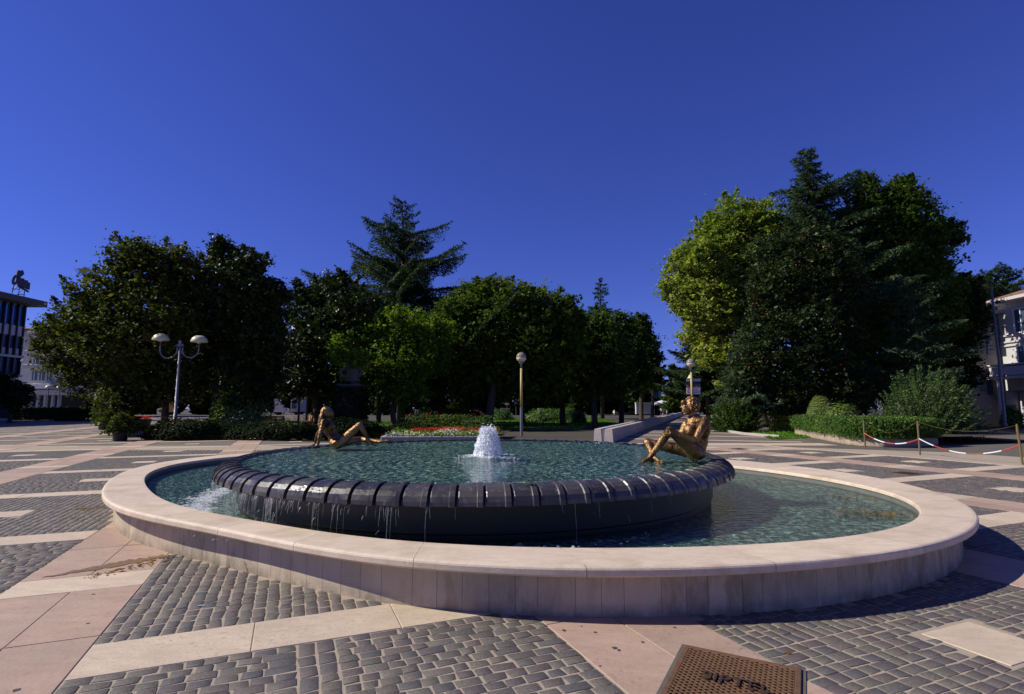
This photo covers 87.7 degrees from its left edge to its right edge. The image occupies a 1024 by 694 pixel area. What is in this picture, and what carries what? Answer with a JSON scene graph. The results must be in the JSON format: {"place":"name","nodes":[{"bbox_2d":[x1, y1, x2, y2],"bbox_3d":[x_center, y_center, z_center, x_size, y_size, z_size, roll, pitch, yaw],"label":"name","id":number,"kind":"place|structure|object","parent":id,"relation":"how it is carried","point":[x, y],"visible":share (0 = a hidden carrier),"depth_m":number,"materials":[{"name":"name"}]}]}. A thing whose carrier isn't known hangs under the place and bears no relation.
{"place":"outdoors","nodes":[
{"label":"outdoors","id":0,"kind":"place"},
{"bbox_2d":[0,291,47,420],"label":"office building","id":1,"kind":"structure","parent":0,"point":[13,309],"depth_m":67.16,"materials":[{"name":"grey glass"}]},
{"bbox_2d":[2,335,5,353],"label":"window","id":2,"kind":"structure","parent":1,"relation":"in","point":[4,337],"depth_m":66.36,"materials":[{"name":"blue glass"}]},
{"bbox_2d":[5,304,9,322],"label":"window","id":3,"kind":"structure","parent":1,"relation":"in","point":[8,305],"depth_m":66.79,"materials":[{"name":"blue glass"}]},
{"bbox_2d":[0,383,14,417],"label":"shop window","id":4,"kind":"structure","parent":1,"relation":"in","point":[2,415],"depth_m":66.23,"materials":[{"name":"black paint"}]},
{"bbox_2d":[11,270,29,295],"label":"rooftop sign","id":5,"kind":"object","parent":1,"relation":"on","point":[22,283],"visible":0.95,"depth_m":67.85,"materials":[{"name":"metal"}]},
{"bbox_2d":[18,328,136,407],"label":"apartment building","id":6,"kind":"structure","parent":0,"point":[27,373],"depth_m":89.69,"materials":[{"name":"white concrete"}]},
{"bbox_2d":[0,415,328,445],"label":"plaza paving","id":7,"kind":"structure","parent":0,"point":[47,425],"depth_m":30.55,"materials":[{"name":"grey stone"}]},
{"bbox_2d":[94,418,108,429],"bbox_3d":[-30.093,5.330,39.398,1.116,1.555,1.150,4,-7,-30],"label":"plant tub","id":8,"kind":"object","parent":7,"relation":"on","point":[102,426],"visible":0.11,"depth_m":39.04,"materials":[{"name":"black paint"}]},
{"bbox_2d":[103,412,136,440],"bbox_3d":[-19.617,3.959,26.747,1.434,1.438,1.418,0,-6,0],"label":"plant tub","id":9,"kind":"object","parent":7,"relation":"on","point":[124,431],"visible":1,"depth_m":26.50,"materials":[{"name":"black paint"}]},
{"bbox_2d":[0,446,1023,693],"bbox_3d":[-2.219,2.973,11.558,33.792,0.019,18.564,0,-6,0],"label":"cobblestone paving","id":10,"kind":"structure","parent":0,"point":[282,662],"depth_m":4.00,"materials":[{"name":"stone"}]},
{"bbox_2d":[889,471,922,474],"bbox_3d":[9.876,3.162,13.365,0.620,0.015,0.500,3,-7,-22],"label":"drain cover","id":11,"kind":"object","parent":10,"relation":"on","point":[907,473],"visible":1,"depth_m":13.27,"materials":[{"name":"metal"}]},
{"bbox_2d":[917,421,920,454],"bbox_3d":[14.240,3.177,18.672,0.068,1.180,0.063,-3,-7,22],"label":"fence post","id":12,"kind":"object","parent":10,"relation":"on","point":[918,435],"visible":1,"depth_m":18.65,"materials":[{"name":"brown wood"}]},
{"bbox_2d":[919,438,1017,453],"bbox_3d":[14.529,3.219,17.085,0.048,0.415,3.208,1,-7,-11],"label":"barrier chain","id":13,"kind":"object","parent":12,"relation":"hanging from","point":[969,453],"visible":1,"depth_m":16.96,"materials":[{"name":"white paint"}]},
{"bbox_2d":[1016,424,1023,464],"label":"fence post","id":14,"kind":"object","parent":10,"relation":"on","point":[1019,445],"visible":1,"depth_m":15.53,"materials":[{"name":"brown wood"}]},
{"bbox_2d":[0,417,1023,693],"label":"pink paving bands","id":15,"kind":"object","parent":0,"point":[46,651],"visible":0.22,"depth_m":4.11,"materials":[{"name":"stone"}]},
{"bbox_2d":[41,506,164,577],"bbox_3d":[-5.478,2.476,7.261,1.045,0.001,4.477,5,-8,-36],"label":"mud stain","id":16,"kind":"object","parent":15,"relation":"on","point":[119,563],"visible":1,"depth_m":5.62,"materials":[{"name":"brown soil"}]},
{"bbox_2d":[12,593,675,691],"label":"gum spots","id":17,"kind":"object","parent":15,"relation":"on","point":[14,690],"visible":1,"depth_m":3.68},
{"bbox_2d":[72,506,893,653],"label":"leaf litter","id":18,"kind":"object","parent":15,"relation":"on","point":[151,561],"visible":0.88,"depth_m":5.54,"materials":[{"name":"brown plant"}]},
{"bbox_2d":[102,439,978,617],"bbox_3d":[-0.743,2.328,9.826,14.264,0.901,11.525,0,-6,0],"label":"fountain","id":19,"kind":"object","parent":15,"relation":"on","point":[317,533],"visible":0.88,"depth_m":5.46,"materials":[{"name":"stone"}]},
{"bbox_2d":[311,406,389,448],"bbox_3d":[-3.218,1.573,10.430,1.624,0.824,0.731,0,-6,0],"label":"bronze statue","id":20,"kind":"object","parent":19,"relation":"on","point":[326,427],"visible":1,"depth_m":10.26,"materials":[{"name":"gold metal"}]},
{"bbox_2d":[239,439,711,482],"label":"water","id":21,"kind":"structure","parent":19,"relation":"in","point":[447,461],"depth_m":7.62,"materials":[{"name":"teal liquid"}]},
{"bbox_2d":[455,423,520,458],"bbox_3d":[-0.332,1.474,8.448,1.146,0.558,1.068,0,-6,0],"label":"water jet","id":22,"kind":"object","parent":21,"relation":"on","point":[488,444],"visible":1,"depth_m":8.30,"materials":[{"name":"white liquid"}]},
{"bbox_2d":[146,463,917,547],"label":"water","id":23,"kind":"structure","parent":19,"relation":"in","point":[148,483],"depth_m":6.95,"materials":[{"name":"teal liquid"}]},
{"bbox_2d":[779,479,914,517],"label":"floating leaves","id":24,"kind":"object","parent":23,"relation":"on","point":[889,515],"visible":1,"depth_m":6.87,"materials":[{"name":"brown plant"}]},
{"bbox_2d":[638,396,709,464],"bbox_3d":[2.367,1.215,7.871,1.063,0.979,0.674,-1,-7,9],"label":"bronze statue","id":25,"kind":"object","parent":19,"relation":"on","point":[690,437],"visible":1,"depth_m":7.73,"materials":[{"name":"gold metal"}]},
{"bbox_2d":[656,644,805,693],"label":"iron grate","id":26,"kind":"object","parent":15,"relation":"on","point":[694,670],"visible":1,"depth_m":3.27,"materials":[{"name":"brown metal"}]},
{"bbox_2d":[0,416,1023,680],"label":"cream paving bands","id":27,"kind":"object","parent":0,"point":[298,630],"visible":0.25,"depth_m":4.11,"materials":[{"name":"stone"}]},
{"bbox_2d":[134,415,153,430],"bbox_3d":[-24.745,5.116,35.651,1.308,1.138,1.200,0,-6,0],"label":"flower tub","id":28,"kind":"object","parent":27,"relation":"on","point":[147,421],"visible":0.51,"depth_m":35.45,"materials":[{"name":"black paint"}]},
{"bbox_2d":[274,396,305,411],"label":"house","id":29,"kind":"structure","parent":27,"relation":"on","point":[281,408],"depth_m":81.41,"materials":[{"name":"metal"}]},
{"bbox_2d":[0,0,1023,408],"label":"sky","id":30,"kind":"structure","parent":0,"point":[573,144],"materials":[{"name":"blue"}]},
{"bbox_2d":[477,417,615,429],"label":"lawn grass","id":31,"kind":"structure","parent":0,"point":[544,424],"depth_m":50.56,"materials":[{"name":"plant"}]},
{"bbox_2d":[88,409,1023,441],"bbox_3d":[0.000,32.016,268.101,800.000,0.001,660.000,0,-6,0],"label":"ground","id":32,"kind":"structure","parent":0,"point":[586,434],"depth_m":39.51,"materials":[{"name":"grey stone"}]},
{"bbox_2d":[0,371,41,422],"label":"broadleaf tree","id":33,"kind":"object","parent":32,"relation":"on","point":[17,395],"visible":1,"depth_m":57.68,"materials":[{"name":"green plant"}]},
{"bbox_2d":[13,405,80,419],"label":"street hedge","id":34,"kind":"object","parent":32,"relation":"on","point":[43,413],"visible":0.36,"depth_m":68.76,"materials":[{"name":"green plant"}]},
{"bbox_2d":[55,406,105,420],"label":"street hedge","id":35,"kind":"object","parent":32,"relation":"on","point":[71,413],"visible":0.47,"depth_m":64.75,"materials":[{"name":"green plant"}]},
{"bbox_2d":[20,228,216,435],"bbox_3d":[-23.827,-0.825,31.907,12.550,12.304,6.993,0,-6,0],"label":"broadleaf tree","id":36,"kind":"object","parent":32,"relation":"on","point":[121,365],"visible":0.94,"depth_m":31.07,"materials":[{"name":"green plant"}]},
{"bbox_2d":[130,423,172,435],"bbox_3d":[-22.469,5.245,34.570,0.264,0.660,6.150,0,-6,-1],"label":"flower bed","id":37,"kind":"object","parent":32,"relation":"on","point":[140,432],"visible":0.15,"depth_m":32.20,"materials":[{"name":"plant"}]},
{"bbox_2d":[151,334,207,429],"bbox_3d":[-18.378,2.093,29.250,2.995,5.709,0.862,0,-6,0],"label":"twin street lamp","id":38,"kind":"object","parent":32,"relation":"on","point":[198,339],"visible":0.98,"depth_m":29.31,"materials":[{"name":"grey metal"}]},
{"bbox_2d":[142,313,217,421],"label":"park tree","id":39,"kind":"object","parent":32,"relation":"on","point":[164,413],"visible":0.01,"depth_m":41.51,"materials":[{"name":"green plant"}]},
{"bbox_2d":[140,414,231,440],"bbox_3d":[-16.565,4.131,27.319,4.787,1.450,1.873,0,-6,0],"label":"planting","id":40,"kind":"object","parent":32,"relation":"on","point":[190,431],"visible":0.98,"depth_m":26.85,"materials":[{"name":"green plant"}]},
{"bbox_2d":[148,232,302,422],"bbox_3d":[-19.245,-0.951,35.248,10.757,13.305,6.919,-4,-8,33],"label":"evergreen tree","id":41,"kind":"object","parent":32,"relation":"on","point":[238,297],"visible":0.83,"depth_m":34.16,"materials":[{"name":"green plant"}]},
{"bbox_2d":[206,387,276,433],"bbox_3d":[-17.363,3.731,33.758,4.824,3.692,3.390,0,-6,0],"label":"pale shrub","id":42,"kind":"object","parent":32,"relation":"on","point":[247,417],"visible":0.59,"depth_m":33.07,"materials":[{"name":"green plant"}]},
{"bbox_2d":[214,418,342,440],"bbox_3d":[-12.127,4.264,27.504,7.344,1.188,1.883,0,-6,0],"label":"planting","id":43,"kind":"object","parent":32,"relation":"on","point":[289,433],"visible":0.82,"depth_m":26.99,"materials":[{"name":"green plant"}]},
{"bbox_2d":[303,272,311,420],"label":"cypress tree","id":44,"kind":"object","parent":32,"relation":"on","point":[306,415],"visible":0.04,"depth_m":55.58,"materials":[{"name":"green plant"}]},
{"bbox_2d":[272,264,382,424],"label":"magnolia tree","id":45,"kind":"object","parent":32,"relation":"on","point":[341,305],"visible":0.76,"depth_m":40.23,"materials":[{"name":"green plant"}]},
{"bbox_2d":[299,416,389,437],"bbox_3d":[-9.169,4.497,29.661,5.775,1.261,1.950,0,-6,0],"label":"planting","id":46,"kind":"object","parent":32,"relation":"on","point":[375,428],"visible":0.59,"depth_m":29.30,"materials":[{"name":"green plant"}]},
{"bbox_2d":[331,381,370,430],"bbox_3d":[-10.943,4.063,36.252,2.742,3.603,2.739,0,-6,0],"label":"ivy pedestal","id":47,"kind":"object","parent":32,"relation":"on","point":[350,399],"visible":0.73,"depth_m":35.49,"materials":[{"name":"green plant"}]},
{"bbox_2d":[338,365,363,383],"bbox_3d":[-10.990,1.775,36.452,1.731,2.198,0.863,0,-6,0],"label":"stone statue","id":48,"kind":"object","parent":47,"relation":"on","point":[353,375],"visible":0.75,"depth_m":36.13,"materials":[{"name":"grey stone"}]},
{"bbox_2d":[339,346,391,422],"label":"park tree","id":49,"kind":"object","parent":32,"relation":"on","point":[378,411],"visible":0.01,"depth_m":57.46,"materials":[{"name":"green plant"}]},
{"bbox_2d":[313,303,462,424],"bbox_3d":[-8.688,1.363,38.763,10.378,9.497,8.241,3,-7,-26],"label":"maple tree","id":50,"kind":"object","parent":32,"relation":"on","point":[406,336],"visible":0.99,"depth_m":38.75,"materials":[{"name":"green plant"}]},
{"bbox_2d":[374,421,447,435],"bbox_3d":[-5.601,4.683,30.165,5.248,1.009,1.861,0,-6,0],"label":"planting","id":51,"kind":"object","parent":32,"relation":"on","point":[391,427],"visible":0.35,"depth_m":29.83,"materials":[{"name":"red plant"}]},
{"bbox_2d":[300,195,524,424],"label":"cedar tree","id":52,"kind":"object","parent":32,"relation":"on","point":[405,283],"visible":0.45,"depth_m":49.21,"materials":[{"name":"green plant"}]},
{"bbox_2d":[405,407,444,422],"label":"park bush","id":53,"kind":"object","parent":32,"relation":"on","point":[418,412],"visible":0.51,"depth_m":59.17,"materials":[{"name":"green plant"}]},
{"bbox_2d":[381,413,508,440],"bbox_3d":[-3.563,4.331,29.490,6.926,1.335,5.758,0,-6,0],"label":"flower bed","id":54,"kind":"object","parent":32,"relation":"on","point":[457,432],"visible":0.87,"depth_m":28.52,"materials":[{"name":"red plant"}]},
{"bbox_2d":[441,392,483,426],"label":"park bush","id":55,"kind":"object","parent":32,"relation":"on","point":[469,407],"visible":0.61,"depth_m":43.11,"materials":[{"name":"green plant"}]},
{"bbox_2d":[86,373,871,414],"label":"wood","id":56,"kind":"object","parent":32,"relation":"on","point":[439,402],"visible":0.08,"depth_m":116.60,"materials":[{"name":"green plant"}]},
{"bbox_2d":[493,408,515,419],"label":"park bush","id":57,"kind":"object","parent":32,"relation":"on","point":[501,414],"visible":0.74,"depth_m":68.77,"materials":[{"name":"green plant"}]},
{"bbox_2d":[424,274,595,424],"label":"chestnut tree","id":58,"kind":"object","parent":32,"relation":"on","point":[542,343],"visible":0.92,"depth_m":41.42,"materials":[{"name":"green plant"}]},
{"bbox_2d":[516,352,525,435],"bbox_3d":[0.548,2.724,31.091,0.600,4.869,0.600,0,-6,0],"label":"globe lamp","id":59,"kind":"object","parent":32,"relation":"on","point":[521,357],"visible":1,"depth_m":31.06,"materials":[{"name":"grey metal"}]},
{"bbox_2d":[503,385,559,423],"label":"park tree","id":60,"kind":"object","parent":32,"relation":"on","point":[523,405],"depth_m":55.36,"materials":[{"name":"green plant"}]},
{"bbox_2d":[516,408,571,421],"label":"park bush","id":61,"kind":"object","parent":32,"relation":"on","point":[543,418],"visible":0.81,"depth_m":61.03,"materials":[{"name":"green plant"}]},
{"bbox_2d":[552,406,575,417],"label":"park bush","id":62,"kind":"object","parent":32,"relation":"on","point":[568,413],"visible":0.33,"depth_m":73.94,"materials":[{"name":"green plant"}]},
{"bbox_2d":[535,357,597,425],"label":"park tree","id":63,"kind":"object","parent":32,"relation":"on","point":[562,414],"visible":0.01,"depth_m":49.43,"materials":[{"name":"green plant"}]},
{"bbox_2d":[570,411,587,422],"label":"park bush","id":64,"kind":"object","parent":32,"relation":"on","point":[578,417],"visible":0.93,"depth_m":56.90,"materials":[{"name":"green plant"}]},
{"bbox_2d":[557,303,640,427],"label":"lime tree","id":65,"kind":"object","parent":32,"relation":"on","point":[605,376],"visible":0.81,"depth_m":45.23,"materials":[{"name":"green plant"}]},
{"bbox_2d":[585,277,631,417],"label":"cedar tree","id":66,"kind":"object","parent":32,"relation":"on","point":[600,290],"visible":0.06,"depth_m":78.82,"materials":[{"name":"green plant"}]},
{"bbox_2d":[602,310,662,423],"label":"lime tree","id":67,"kind":"object","parent":32,"relation":"on","point":[643,368],"visible":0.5,"depth_m":55.44,"materials":[{"name":"green plant"}]},
{"bbox_2d":[613,365,660,413],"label":"building","id":68,"kind":"structure","parent":32,"relation":"on","point":[658,393],"depth_m":125.43,"materials":[{"name":"white glass"}]},
{"bbox_2d":[635,402,655,413],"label":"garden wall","id":69,"kind":"structure","parent":32,"relation":"on","point":[646,407],"depth_m":99.34,"materials":[{"name":"white"}]},
{"bbox_2d":[629,311,669,419],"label":"lime tree","id":70,"kind":"object","parent":32,"relation":"on","point":[645,323],"visible":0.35,"depth_m":67.54,"materials":[{"name":"green plant"}]},
{"bbox_2d":[646,339,667,417],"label":"lime tree","id":71,"kind":"object","parent":32,"relation":"on","point":[653,391],"visible":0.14,"depth_m":81.47,"materials":[{"name":"green plant"}]},
{"bbox_2d":[656,363,685,412],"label":"conical tree","id":72,"kind":"object","parent":32,"relation":"on","point":[671,404],"visible":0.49,"depth_m":94.88,"materials":[{"name":"green plant"}]},
{"bbox_2d":[651,334,772,416],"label":"cedar tree","id":73,"kind":"object","parent":32,"relation":"on","point":[708,390],"visible":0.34,"depth_m":64.85,"materials":[{"name":"green plant"}]},
{"bbox_2d":[651,185,790,426],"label":"linden tree","id":74,"kind":"object","parent":32,"relation":"on","point":[711,265],"visible":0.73,"depth_m":44.84,"materials":[{"name":"green plant"}]},
{"bbox_2d":[707,397,769,431],"bbox_3d":[15.020,4.792,36.197,4.254,2.821,3.192,0,-6,0],"label":"yew shrub","id":75,"kind":"object","parent":32,"relation":"on","point":[734,418],"visible":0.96,"depth_m":35.59,"materials":[{"name":"green plant"}]},
{"bbox_2d":[706,328,792,428],"bbox_3d":[16.372,2.288,38.103,6.643,7.510,6.616,5,-8,-38],"label":"young cedar","id":76,"kind":"object","parent":32,"relation":"on","point":[755,396],"visible":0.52,"depth_m":36.98,"materials":[{"name":"green plant"}]},
{"bbox_2d":[765,401,792,430],"bbox_3d":[19.010,4.598,37.753,2.130,2.838,1.862,0,-6,0],"label":"bush","id":77,"kind":"object","parent":32,"relation":"on","point":[781,425],"visible":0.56,"depth_m":37.19,"materials":[{"name":"green plant"}]},
{"bbox_2d":[717,214,900,431],"bbox_3d":[20.510,-1.978,37.377,12.278,15.824,7.609,0,-6,0],"label":"magnolia tree","id":78,"kind":"object","parent":32,"relation":"on","point":[814,366],"visible":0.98,"depth_m":36.33,"materials":[{"name":"green plant"}]},
{"bbox_2d":[737,146,950,411],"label":"cedar tree","id":79,"kind":"object","parent":32,"relation":"on","point":[818,204],"visible":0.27,"depth_m":41.78,"materials":[{"name":"green plant"}]},
{"bbox_2d":[832,168,984,415],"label":"plane tree","id":80,"kind":"object","parent":32,"relation":"on","point":[902,219],"visible":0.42,"depth_m":43.34,"materials":[{"name":"green plant"}]},
{"bbox_2d":[868,288,983,403],"bbox_3d":[27.648,0.848,36.425,8.025,9.996,6.351,5,-8,-36],"label":"young cedar","id":81,"kind":"object","parent":32,"relation":"on","point":[917,354],"visible":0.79,"depth_m":35.92,"materials":[{"name":"green plant"}]},
{"bbox_2d":[867,365,998,441],"bbox_3d":[21.289,2.979,27.220,5.373,4.159,4.772,-5,-8,35],"label":"juniper shrub","id":82,"kind":"object","parent":32,"relation":"on","point":[940,405],"visible":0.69,"depth_m":26.65,"materials":[{"name":"green plant"}]},
{"bbox_2d":[926,268,1011,425],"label":"dark tree","id":83,"kind":"object","parent":32,"relation":"on","point":[981,312],"visible":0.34,"depth_m":46.05,"materials":[{"name":"green plant"}]},
{"bbox_2d":[990,286,1007,427],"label":"flag pole","id":84,"kind":"object","parent":32,"relation":"on","point":[1005,424],"visible":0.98,"depth_m":43.35,"materials":[{"name":"grey metal"}]},
{"bbox_2d":[975,262,1023,309],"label":"cedar tree","id":85,"kind":"object","parent":32,"relation":"on","point":[1003,286],"visible":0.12,"depth_m":61.73,"materials":[{"name":"green plant"}]},
{"bbox_2d":[998,402,1023,427],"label":"portico bush","id":86,"kind":"object","parent":32,"relation":"on","point":[1014,418],"visible":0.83,"depth_m":43.33,"materials":[{"name":"green plant"}]},
{"bbox_2d":[615,413,832,448],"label":"path","id":87,"kind":"structure","parent":0,"point":[644,434],"depth_m":29.43,"materials":[{"name":"grey stone"}]},
{"bbox_2d":[594,412,681,441],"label":"low wall","id":88,"kind":"structure","parent":87,"relation":"on","point":[614,433],"depth_m":31.02,"materials":[{"name":"stone"}]},
{"bbox_2d":[686,359,700,395],"bbox_3d":[12.409,3.286,36.592,0.916,4.987,0.691,5,-8,-35],"label":"globe lamp","id":89,"kind":"object","parent":87,"relation":"on","point":[693,386],"visible":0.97,"depth_m":36.60,"materials":[{"name":"grey metal"}]},
{"bbox_2d":[623,415,795,441],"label":"path bands","id":90,"kind":"object","parent":87,"relation":"on","point":[679,422],"visible":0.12,"depth_m":30.28,"materials":[{"name":"beige stone"}]},
{"bbox_2d":[726,430,779,436],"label":"kerb","id":91,"kind":"structure","parent":87,"relation":"on","point":[744,433],"depth_m":31.60,"materials":[{"name":"stone"}]},
{"bbox_2d":[783,430,1023,456],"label":"asphalt","id":92,"kind":"structure","parent":0,"point":[986,444],"depth_m":22.85,"materials":[{"name":"grey asphalt"}]},
{"bbox_2d":[863,420,865,447],"bbox_3d":[14.427,3.569,21.840,0.063,1.111,0.063,3,-7,-22],"label":"fence post","id":93,"kind":"object","parent":92,"relation":"on","point":[864,434],"visible":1,"depth_m":21.82,"materials":[{"name":"brown wood"}]},
{"bbox_2d":[864,433,917,443],"bbox_3d":[14.330,3.504,20.241,0.048,0.342,3.206,0,-6,3],"label":"barrier chain","id":94,"kind":"object","parent":93,"relation":"hanging from","point":[891,443],"visible":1,"depth_m":20.08,"materials":[{"name":"red plastic"}]},
{"bbox_2d":[795,428,1023,446],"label":"hedge planter","id":95,"kind":"object","parent":92,"relation":"on","point":[856,441],"visible":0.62,"depth_m":23.37,"materials":[{"name":"stone"}]},
{"bbox_2d":[806,395,834,414],"bbox_3d":[19.007,4.176,32.735,1.963,2.493,1.861,0,-6,0],"label":"round topiary","id":96,"kind":"object","parent":95,"relation":"in","point":[819,406],"visible":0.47,"depth_m":32.52,"materials":[{"name":"green plant"}]},
{"bbox_2d":[826,401,859,415],"bbox_3d":[19.433,4.212,31.263,2.052,2.154,1.968,5,-8,-36],"label":"leafy bush","id":97,"kind":"object","parent":95,"relation":"in","point":[842,411],"visible":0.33,"depth_m":31.14,"materials":[{"name":"green plant"}]},
{"bbox_2d":[789,413,945,440],"bbox_3d":[16.791,3.982,27.474,4.651,1.090,11.121,0,-6,0],"label":"clipped hedge","id":98,"kind":"object","parent":95,"relation":"on","point":[848,426],"visible":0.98,"depth_m":22.84,"materials":[{"name":"green plant"}]},
{"bbox_2d":[895,289,1023,424],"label":"white building","id":99,"kind":"structure","parent":92,"relation":"on","point":[1011,338],"depth_m":49.76,"materials":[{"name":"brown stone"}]},
{"bbox_2d":[986,336,993,354],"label":"window","id":100,"kind":"structure","parent":99,"relation":"in","point":[990,344],"depth_m":50.43,"materials":[{"name":"grey glass"}]},
{"bbox_2d":[986,373,993,394],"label":"window","id":101,"kind":"structure","parent":99,"relation":"in","point":[990,390],"depth_m":49.99,"materials":[{"name":"black glass"}]},
{"bbox_2d":[1012,307,1023,333],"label":"window","id":102,"kind":"structure","parent":99,"relation":"in","point":[1017,313],"depth_m":48.56,"materials":[{"name":"blue glass"}]},
{"bbox_2d":[1016,345,1023,362],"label":"window","id":103,"kind":"structure","parent":99,"relation":"in","point":[1019,348],"depth_m":48.36,"materials":[{"name":"blue glass"}]},
{"label":"lawn","id":104,"kind":"structure","parent":0,"visible":0},
{"bbox_2d":[195,420,439,428],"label":"lawn grass","id":105,"kind":"structure","parent":104,"relation":"on","point":[387,422],"depth_m":55.06,"materials":[{"name":"plant"}]},
{"label":"lawn","id":106,"kind":"structure","parent":0,"visible":0},
{"bbox_2d":[746,430,810,439],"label":"lawn grass","id":107,"kind":"structure","parent":106,"relation":"on","point":[788,434],"depth_m":30.63,"materials":[{"name":"green plant"}]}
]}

